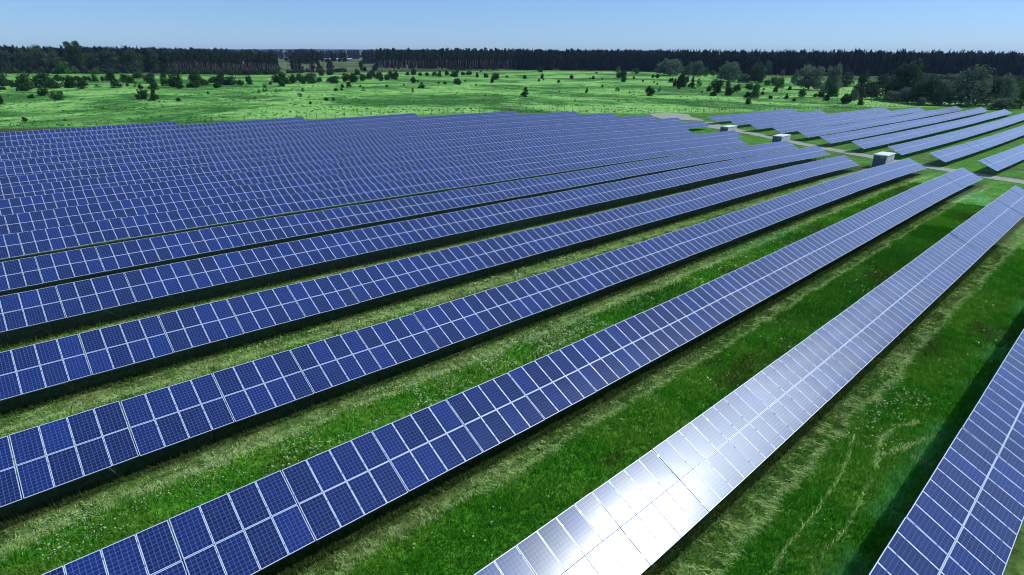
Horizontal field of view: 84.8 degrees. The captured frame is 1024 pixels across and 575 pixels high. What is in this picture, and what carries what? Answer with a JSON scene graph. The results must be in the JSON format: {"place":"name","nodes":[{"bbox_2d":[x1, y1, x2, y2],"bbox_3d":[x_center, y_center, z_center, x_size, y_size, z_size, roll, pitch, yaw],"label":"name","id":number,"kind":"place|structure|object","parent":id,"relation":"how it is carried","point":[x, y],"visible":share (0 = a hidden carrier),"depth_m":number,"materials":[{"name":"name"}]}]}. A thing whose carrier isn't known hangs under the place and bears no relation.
{"place":"outdoors","nodes":[
{"label":"outdoors","id":0,"kind":"place"},
{"bbox_2d":[41,48,470,54],"bbox_3d":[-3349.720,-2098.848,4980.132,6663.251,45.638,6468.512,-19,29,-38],"label":"hills","id":1,"kind":"structure","parent":0,"point":[284,50],"depth_m":4727.83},
{"bbox_2d":[0,55,1023,574],"bbox_3d":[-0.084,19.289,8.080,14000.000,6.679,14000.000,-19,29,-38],"label":"ground","id":2,"kind":"structure","parent":0,"point":[984,191],"depth_m":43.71,"materials":[{"name":"plant"}]},
{"bbox_2d":[0,49,12,69],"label":"broadleaf tree","id":3,"kind":"object","parent":2,"relation":"on","point":[4,60],"visible":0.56,"depth_m":526.57,"materials":[{"name":"green plant"}]},
{"bbox_2d":[0,72,13,85],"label":"bush","id":4,"kind":"object","parent":2,"relation":"on","point":[3,80],"visible":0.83,"depth_m":330.74,"materials":[{"name":"green plant"}]},
{"bbox_2d":[0,49,16,70],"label":"broadleaf tree","id":5,"kind":"object","parent":2,"relation":"on","point":[8,56],"visible":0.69,"depth_m":527.31,"materials":[{"name":"green plant"}]},
{"bbox_2d":[12,46,32,72],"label":"broadleaf tree","id":6,"kind":"object","parent":2,"relation":"on","point":[23,61],"visible":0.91,"depth_m":521.13,"materials":[{"name":"green plant"}]},
{"bbox_2d":[14,70,35,90],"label":"bush","id":7,"kind":"object","parent":2,"relation":"on","point":[23,83],"visible":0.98,"depth_m":289.68,"materials":[{"name":"green plant"}]},
{"bbox_2d":[22,46,36,69],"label":"broadleaf tree","id":8,"kind":"object","parent":2,"relation":"on","point":[29,53],"visible":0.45,"depth_m":531.20,"materials":[{"name":"green plant"}]},
{"bbox_2d":[29,44,51,69],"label":"broadleaf tree","id":9,"kind":"object","parent":2,"relation":"on","point":[42,58],"visible":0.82,"depth_m":523.81,"materials":[{"name":"green plant"}]},
{"bbox_2d":[30,71,51,87],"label":"bush","id":10,"kind":"object","parent":2,"relation":"on","point":[40,79],"visible":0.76,"depth_m":316.47,"materials":[{"name":"green plant"}]},
{"bbox_2d":[36,87,48,95],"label":"bush","id":11,"kind":"object","parent":2,"relation":"on","point":[43,91],"visible":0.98,"depth_m":261.10,"materials":[{"name":"green plant"}]},
{"bbox_2d":[44,78,61,88],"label":"bush","id":12,"kind":"object","parent":2,"relation":"on","point":[53,83],"visible":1,"depth_m":311.15,"materials":[{"name":"green plant"}]},
{"bbox_2d":[46,52,67,68],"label":"broadleaf tree","id":13,"kind":"object","parent":2,"relation":"on","point":[53,60],"visible":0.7,"depth_m":526.47,"materials":[{"name":"green plant"}]},
{"bbox_2d":[48,90,66,99],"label":"green shrub","id":14,"kind":"object","parent":2,"relation":"on","point":[59,97],"visible":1,"depth_m":237.64,"materials":[{"name":"green plant"}]},
{"bbox_2d":[54,61,77,73],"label":"light shrub","id":15,"kind":"object","parent":2,"relation":"on","point":[64,67],"visible":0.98,"depth_m":505.86,"materials":[{"name":"green plant"}]},
{"bbox_2d":[59,75,76,87],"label":"bush","id":16,"kind":"object","parent":2,"relation":"on","point":[69,82],"visible":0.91,"depth_m":317.13,"materials":[{"name":"green plant"}]},
{"bbox_2d":[62,41,77,72],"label":"poplar tree","id":17,"kind":"object","parent":2,"relation":"on","point":[69,54],"visible":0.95,"depth_m":515.19,"materials":[{"name":"green plant"}]},
{"bbox_2d":[71,40,86,70],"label":"poplar tree","id":18,"kind":"object","parent":2,"relation":"on","point":[77,50],"visible":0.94,"depth_m":515.88,"materials":[{"name":"green plant"}]},
{"bbox_2d":[74,80,87,88],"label":"bush","id":19,"kind":"object","parent":2,"relation":"on","point":[81,84],"visible":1,"depth_m":310.30,"materials":[{"name":"green plant"}]},
{"bbox_2d":[75,52,93,69],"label":"broadleaf tree","id":20,"kind":"object","parent":2,"relation":"on","point":[86,58],"visible":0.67,"depth_m":524.31,"materials":[{"name":"green plant"}]},
{"bbox_2d":[0,122,176,138],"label":"solar row","id":21,"kind":"object","parent":2,"relation":"on","point":[63,130],"visible":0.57,"depth_m":135.07,"materials":[{"name":"glass"}]},
{"bbox_2d":[0,44,178,72],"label":"forest","id":22,"kind":"object","parent":2,"relation":"on","point":[60,51],"visible":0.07,"depth_m":549.40,"materials":[{"name":"plant"}]},
{"bbox_2d":[87,52,103,70],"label":"broadleaf tree","id":23,"kind":"object","parent":2,"relation":"on","point":[95,57],"visible":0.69,"depth_m":525.54,"materials":[{"name":"green plant"}]},
{"bbox_2d":[94,48,115,71],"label":"broadleaf tree","id":24,"kind":"object","parent":2,"relation":"on","point":[103,54],"visible":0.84,"depth_m":527.71,"materials":[{"name":"green plant"}]},
{"bbox_2d":[102,50,123,72],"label":"broadleaf tree","id":25,"kind":"object","parent":2,"relation":"on","point":[115,60],"visible":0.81,"depth_m":532.15,"materials":[{"name":"green plant"}]},
{"bbox_2d":[110,79,123,87],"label":"bush","id":26,"kind":"object","parent":2,"relation":"on","point":[114,82],"visible":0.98,"depth_m":320.01,"materials":[{"name":"green plant"}]},
{"bbox_2d":[118,73,134,82],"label":"bush","id":27,"kind":"object","parent":2,"relation":"on","point":[127,78],"visible":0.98,"depth_m":368.13,"materials":[{"name":"green plant"}]},
{"bbox_2d":[119,47,143,71],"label":"broadleaf tree","id":28,"kind":"object","parent":2,"relation":"on","point":[129,56],"visible":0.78,"depth_m":538.37,"materials":[{"name":"green plant"}]},
{"bbox_2d":[134,83,148,98],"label":"young pine","id":29,"kind":"object","parent":2,"relation":"on","point":[143,94],"visible":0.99,"depth_m":244.52,"materials":[{"name":"green plant"}]},
{"bbox_2d":[137,52,150,71],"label":"broadleaf tree","id":30,"kind":"object","parent":2,"relation":"on","point":[146,66],"visible":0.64,"depth_m":558.09,"materials":[{"name":"green plant"}]},
{"bbox_2d":[143,72,155,83],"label":"bush","id":31,"kind":"object","parent":2,"relation":"on","point":[149,78],"visible":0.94,"depth_m":365.43,"materials":[{"name":"green plant"}]},
{"bbox_2d":[0,117,304,141],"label":"solar row","id":32,"kind":"object","parent":2,"relation":"on","point":[100,132],"visible":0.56,"depth_m":134.61,"materials":[{"name":"glass"}]},
{"bbox_2d":[147,48,161,69],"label":"broadleaf tree","id":33,"kind":"object","parent":2,"relation":"on","point":[153,60],"visible":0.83,"depth_m":557.48,"materials":[{"name":"green plant"}]},
{"bbox_2d":[160,49,177,71],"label":"broadleaf tree","id":34,"kind":"object","parent":2,"relation":"on","point":[164,65],"visible":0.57,"depth_m":564.12,"materials":[{"name":"green plant"}]},
{"bbox_2d":[164,73,182,86],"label":"bush","id":35,"kind":"object","parent":2,"relation":"on","point":[172,80],"visible":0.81,"depth_m":327.11,"materials":[{"name":"green plant"}]},
{"bbox_2d":[188,71,206,85],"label":"bush","id":36,"kind":"object","parent":2,"relation":"on","point":[195,75],"visible":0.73,"depth_m":341.10,"materials":[{"name":"green plant"}]},
{"bbox_2d":[0,113,417,149],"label":"solar row","id":37,"kind":"object","parent":2,"relation":"on","point":[62,141],"visible":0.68,"depth_m":132.82,"materials":[{"name":"glass"}]},
{"bbox_2d":[222,75,236,84],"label":"bush","id":38,"kind":"object","parent":2,"relation":"on","point":[229,80],"visible":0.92,"depth_m":354.63,"materials":[{"name":"green plant"}]},
{"bbox_2d":[0,111,518,157],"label":"solar row","id":39,"kind":"object","parent":2,"relation":"on","point":[36,149],"visible":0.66,"depth_m":130.50,"materials":[{"name":"glass"}]},
{"bbox_2d":[271,72,288,82],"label":"bush","id":40,"kind":"object","parent":2,"relation":"on","point":[275,78],"visible":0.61,"depth_m":397.12,"materials":[{"name":"green plant"}]},
{"bbox_2d":[0,111,578,163],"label":"solar row","id":41,"kind":"object","parent":2,"relation":"on","point":[58,153],"visible":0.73,"depth_m":125.02,"materials":[{"name":"glass"}]},
{"bbox_2d":[0,65,606,74],"bbox_3d":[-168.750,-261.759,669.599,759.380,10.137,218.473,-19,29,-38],"label":"undergrowth","id":42,"kind":"object","parent":2,"relation":"on","point":[234,71],"visible":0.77,"depth_m":538.69,"materials":[{"name":"green plant"}]},
{"bbox_2d":[0,113,617,170],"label":"solar row","id":43,"kind":"object","parent":2,"relation":"on","point":[114,155],"visible":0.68,"depth_m":118.29,"materials":[{"name":"glass"}]},
{"bbox_2d":[302,72,318,83],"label":"bush","id":44,"kind":"object","parent":2,"relation":"on","point":[309,78],"visible":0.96,"depth_m":394.04,"materials":[{"name":"green plant"}]},
{"bbox_2d":[0,115,655,180],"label":"solar row","id":45,"kind":"object","parent":2,"relation":"on","point":[44,169],"visible":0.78,"depth_m":111.56,"materials":[{"name":"glass"}]},
{"bbox_2d":[0,117,682,189],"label":"solar row","id":46,"kind":"object","parent":2,"relation":"on","point":[31,179],"visible":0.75,"depth_m":102.82,"materials":[{"name":"glass"}]},
{"bbox_2d":[0,128,693,216],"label":"solar row","id":47,"kind":"object","parent":2,"relation":"on","point":[70,199],"visible":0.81,"depth_m":84.28,"materials":[{"name":"glass"}]},
{"bbox_2d":[0,121,708,201],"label":"solar row","id":48,"kind":"object","parent":2,"relation":"on","point":[8,193],"visible":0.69,"depth_m":94.41,"materials":[{"name":"glass"}]},
{"bbox_2d":[0,130,742,235],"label":"solar row","id":49,"kind":"object","parent":2,"relation":"on","point":[31,221],"visible":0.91,"depth_m":75.94,"materials":[{"name":"glass"}]},
{"bbox_2d":[0,138,747,259],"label":"solar row","id":50,"kind":"object","parent":2,"relation":"on","point":[147,225],"visible":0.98,"depth_m":66.78,"materials":[{"name":"glass"}]},
{"bbox_2d":[174,51,592,69],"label":"pine thicket","id":51,"kind":"object","parent":2,"relation":"on","point":[489,63],"visible":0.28,"depth_m":798.83,"materials":[{"name":"plant"}]},
{"bbox_2d":[0,141,797,291],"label":"solar row","id":52,"kind":"object","parent":2,"relation":"on","point":[193,243],"visible":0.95,"depth_m":58.40,"materials":[{"name":"glass"}]},
{"bbox_2d":[0,146,829,342],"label":"solar row","id":53,"kind":"object","parent":2,"relation":"on","point":[260,261],"visible":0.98,"depth_m":49.61,"materials":[{"name":"glass"}]},
{"bbox_2d":[0,155,858,403],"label":"solar row","id":54,"kind":"object","parent":2,"relation":"on","point":[216,321],"visible":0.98,"depth_m":40.72,"materials":[{"name":"glass"}]},
{"bbox_2d":[0,158,925,507],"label":"solar row","id":55,"kind":"object","parent":2,"relation":"on","point":[326,364],"visible":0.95,"depth_m":32.10,"materials":[{"name":"glass"}]},
{"bbox_2d":[0,103,971,127],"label":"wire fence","id":56,"kind":"object","parent":2,"relation":"on","point":[549,111],"visible":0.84,"depth_m":195.87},
{"bbox_2d":[0,79,1015,126],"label":"tussocks","id":57,"kind":"object","parent":2,"relation":"on","point":[190,117],"visible":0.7,"depth_m":238.64,"materials":[{"name":"green plant"}]},
{"bbox_2d":[42,168,982,574],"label":"solar row","id":58,"kind":"object","parent":2,"relation":"on","point":[600,360],"visible":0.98,"depth_m":26.35,"materials":[{"name":"glass"}]},
{"bbox_2d":[3,46,1023,64],"bbox_3d":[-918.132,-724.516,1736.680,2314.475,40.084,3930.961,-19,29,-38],"label":"distant forest","id":59,"kind":"object","parent":2,"relation":"on","point":[367,56],"visible":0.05,"depth_m":1162.27,"materials":[{"name":"plant"}]},
{"bbox_2d":[35,229,1018,568],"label":"wildflowers","id":60,"kind":"object","parent":2,"relation":"on","point":[443,389],"visible":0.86,"depth_m":32.57,"materials":[{"name":"white plant"}]},
{"bbox_2d":[654,58,684,74],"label":"willow tree","id":61,"kind":"object","parent":2,"relation":"on","point":[668,66],"visible":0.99,"depth_m":606.88,"materials":[{"name":"green plant"}]},
{"bbox_2d":[650,113,703,120],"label":"gravel yard","id":62,"kind":"structure","parent":2,"relation":"on","point":[674,115],"depth_m":210.50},
{"bbox_2d":[677,71,686,86],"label":"tall shrub","id":63,"kind":"object","parent":2,"relation":"on","point":[680,81],"visible":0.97,"depth_m":395.07,"materials":[{"name":"green plant"}]},
{"bbox_2d":[690,60,704,76],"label":"willow tree","id":64,"kind":"object","parent":2,"relation":"on","point":[698,71],"visible":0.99,"depth_m":567.78,"materials":[{"name":"green plant"}]},
{"bbox_2d":[720,125,736,131],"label":"inverter shed","id":65,"kind":"structure","parent":2,"relation":"on","point":[728,128],"depth_m":165.22,"materials":[{"name":"metal"}]},
{"bbox_2d":[716,61,741,80],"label":"willow tree","id":66,"kind":"object","parent":2,"relation":"on","point":[729,71],"visible":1,"depth_m":476.77,"materials":[{"name":"green plant"}]},
{"bbox_2d":[736,74,749,82],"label":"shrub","id":67,"kind":"object","parent":2,"relation":"on","point":[743,78],"visible":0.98,"depth_m":461.63,"materials":[{"name":"green plant"}]},
{"bbox_2d":[474,186,1023,574],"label":"solar row","id":68,"kind":"object","parent":2,"relation":"on","point":[653,531],"visible":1,"depth_m":26.79,"materials":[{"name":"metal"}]},
{"bbox_2d":[708,109,796,122],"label":"solar row","id":69,"kind":"object","parent":2,"relation":"on","point":[719,118],"visible":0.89,"depth_m":204.25,"materials":[{"name":"glass"}]},
{"bbox_2d":[750,83,760,98],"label":"green shrub","id":70,"kind":"object","parent":2,"relation":"on","point":[755,91],"visible":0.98,"depth_m":307.40,"materials":[{"name":"green plant"}]},
{"bbox_2d":[748,61,767,82],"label":"broadleaf tree","id":71,"kind":"object","parent":2,"relation":"on","point":[759,75],"visible":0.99,"depth_m":456.02,"materials":[{"name":"green plant"}]},
{"bbox_2d":[513,47,1023,75],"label":"pine forest","id":72,"kind":"object","parent":2,"relation":"on","point":[877,63],"visible":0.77,"depth_m":636.56,"materials":[{"name":"plant"}]},
{"bbox_2d":[764,60,773,74],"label":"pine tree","id":73,"kind":"object","parent":2,"relation":"on","point":[769,65],"visible":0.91,"depth_m":626.25,"materials":[{"name":"green plant"}]},
{"bbox_2d":[729,110,826,124],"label":"solar row","id":74,"kind":"object","parent":2,"relation":"on","point":[741,121],"visible":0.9,"depth_m":198.11,"materials":[{"name":"glass"}]},
{"bbox_2d":[774,77,785,88],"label":"green shrub","id":75,"kind":"object","parent":2,"relation":"on","point":[779,82],"visible":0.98,"depth_m":387.62,"materials":[{"name":"green plant"}]},
{"bbox_2d":[772,134,790,142],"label":"inverter shed","id":76,"kind":"structure","parent":2,"relation":"on","point":[780,137],"depth_m":145.34,"materials":[{"name":"metal"}]},
{"bbox_2d":[791,63,827,90],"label":"willow tree","id":77,"kind":"object","parent":2,"relation":"on","point":[809,79],"visible":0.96,"depth_m":372.81,"materials":[{"name":"green plant"}]},
{"bbox_2d":[749,107,889,131],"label":"solar row","id":78,"kind":"object","parent":2,"relation":"on","point":[775,123],"visible":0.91,"depth_m":197.77,"materials":[{"name":"glass"}]},
{"bbox_2d":[817,63,844,93],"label":"willow tree","id":79,"kind":"object","parent":2,"relation":"on","point":[833,78],"visible":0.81,"depth_m":330.38,"materials":[{"name":"green plant"}]},
{"bbox_2d":[826,83,839,96],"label":"bush","id":80,"kind":"object","parent":2,"relation":"on","point":[832,90],"visible":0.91,"depth_m":324.86,"materials":[{"name":"green plant"}]},
{"bbox_2d":[840,93,851,103],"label":"bush","id":81,"kind":"object","parent":2,"relation":"on","point":[846,98],"visible":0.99,"depth_m":286.72,"materials":[{"name":"green plant"}]},
{"bbox_2d":[772,107,924,134],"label":"solar row","id":82,"kind":"object","parent":2,"relation":"on","point":[809,125],"visible":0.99,"depth_m":191.59,"materials":[{"name":"glass"}]},
{"bbox_2d":[839,71,857,86],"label":"broadleaf tree","id":83,"kind":"object","parent":2,"relation":"on","point":[847,77],"visible":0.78,"depth_m":413.17,"materials":[{"name":"green plant"}]},
{"bbox_2d":[850,71,871,99],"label":"broadleaf tree","id":84,"kind":"object","parent":2,"relation":"on","point":[862,89],"visible":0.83,"depth_m":309.48,"materials":[{"name":"green plant"}]},
{"bbox_2d":[864,80,883,98],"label":"broadleaf tree","id":85,"kind":"object","parent":2,"relation":"on","point":[875,89],"visible":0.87,"depth_m":311.47,"materials":[{"name":"green plant"}]},
{"bbox_2d":[798,106,962,139],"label":"solar row","id":86,"kind":"object","parent":2,"relation":"on","point":[817,132],"visible":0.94,"depth_m":185.19,"materials":[{"name":"glass"}]},
{"bbox_2d":[870,151,895,167],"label":"inverter shed","id":87,"kind":"structure","parent":2,"relation":"on","point":[881,158],"depth_m":108.29,"materials":[{"name":"metal"}]},
{"bbox_2d":[872,155,885,166],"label":"louvre door","id":88,"kind":"structure","parent":87,"relation":"in","point":[878,160],"depth_m":108.15,"materials":[{"name":"paint"}]},
{"bbox_2d":[875,73,891,87],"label":"broadleaf tree","id":89,"kind":"object","parent":2,"relation":"on","point":[883,79],"visible":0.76,"depth_m":408.10,"materials":[{"name":"green plant"}]},
{"bbox_2d":[882,90,898,101],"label":"willow tree","id":90,"kind":"object","parent":2,"relation":"on","point":[893,95],"visible":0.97,"depth_m":298.07,"materials":[{"name":"green plant"}]},
{"bbox_2d":[819,107,987,144],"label":"solar row","id":91,"kind":"object","parent":2,"relation":"on","point":[852,135],"visible":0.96,"depth_m":173.71,"materials":[{"name":"glass"}]},
{"bbox_2d":[879,58,928,100],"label":"broadleaf tree","id":92,"kind":"object","parent":2,"relation":"on","point":[906,73],"visible":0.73,"depth_m":304.45,"materials":[{"name":"green plant"}]},
{"bbox_2d":[896,86,911,102],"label":"willow tree","id":93,"kind":"object","parent":2,"relation":"on","point":[901,97],"visible":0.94,"depth_m":292.75,"materials":[{"name":"green plant"}]},
{"bbox_2d":[904,74,945,104],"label":"broadleaf tree","id":94,"kind":"object","parent":2,"relation":"on","point":[926,86],"visible":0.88,"depth_m":285.08,"materials":[{"name":"green plant"}]},
{"bbox_2d":[851,109,1011,150],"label":"solar row","id":95,"kind":"object","parent":2,"relation":"on","point":[876,141],"visible":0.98,"depth_m":162.91,"materials":[{"name":"glass"}]},
{"bbox_2d":[934,79,956,105],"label":"willow tree","id":96,"kind":"object","parent":2,"relation":"on","point":[945,89],"visible":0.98,"depth_m":279.73,"materials":[{"name":"green plant"}]},
{"bbox_2d":[869,329,1023,574],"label":"solar row","id":97,"kind":"object","parent":2,"relation":"on","point":[928,537],"visible":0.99,"depth_m":22.64,"materials":[{"name":"glass"}]},
{"bbox_2d":[881,72,1023,90],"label":"scrub","id":98,"kind":"object","parent":2,"relation":"on","point":[1018,80],"visible":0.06,"depth_m":453.77,"materials":[{"name":"green plant"}]},
{"bbox_2d":[888,113,1023,156],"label":"solar row","id":99,"kind":"object","parent":2,"relation":"on","point":[918,145],"visible":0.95,"depth_m":149.84,"materials":[{"name":"glass"}]},
{"bbox_2d":[946,64,1000,106],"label":"willow tree","id":100,"kind":"object","parent":2,"relation":"on","point":[969,87],"visible":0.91,"depth_m":277.38,"materials":[{"name":"green plant"}]},
{"bbox_2d":[929,125,1023,165],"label":"solar row","id":101,"kind":"object","parent":2,"relation":"on","point":[956,152],"visible":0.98,"depth_m":130.28,"materials":[{"name":"glass"}]},
{"bbox_2d":[971,76,1008,105],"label":"broadleaf tree","id":102,"kind":"object","parent":2,"relation":"on","point":[1000,84],"visible":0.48,"depth_m":278.86,"materials":[{"name":"green plant"}]},
{"bbox_2d":[978,144,1023,175],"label":"solar row","id":103,"kind":"object","parent":2,"relation":"on","point":[1002,160],"visible":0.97,"depth_m":107.41,"materials":[{"name":"glass"}]},
{"bbox_2d":[986,97,1018,109],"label":"bush","id":104,"kind":"object","parent":2,"relation":"on","point":[1010,103],"visible":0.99,"depth_m":260.07,"materials":[{"name":"green plant"}]},
{"bbox_2d":[1000,72,1020,99],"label":"willow tree","id":105,"kind":"object","parent":2,"relation":"on","point":[1010,85],"visible":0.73,"depth_m":298.80,"materials":[{"name":"green plant"}]},
{"bbox_2d":[0,0,1023,52],"label":"sky","id":106,"kind":"structure","parent":0,"point":[748,25],"materials":[{"name":"blue"}]},
{"bbox_2d":[705,122,1023,183],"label":"gravel path","id":107,"kind":"structure","parent":0,"point":[714,125],"depth_m":129.88,"materials":[{"name":"gravel"}]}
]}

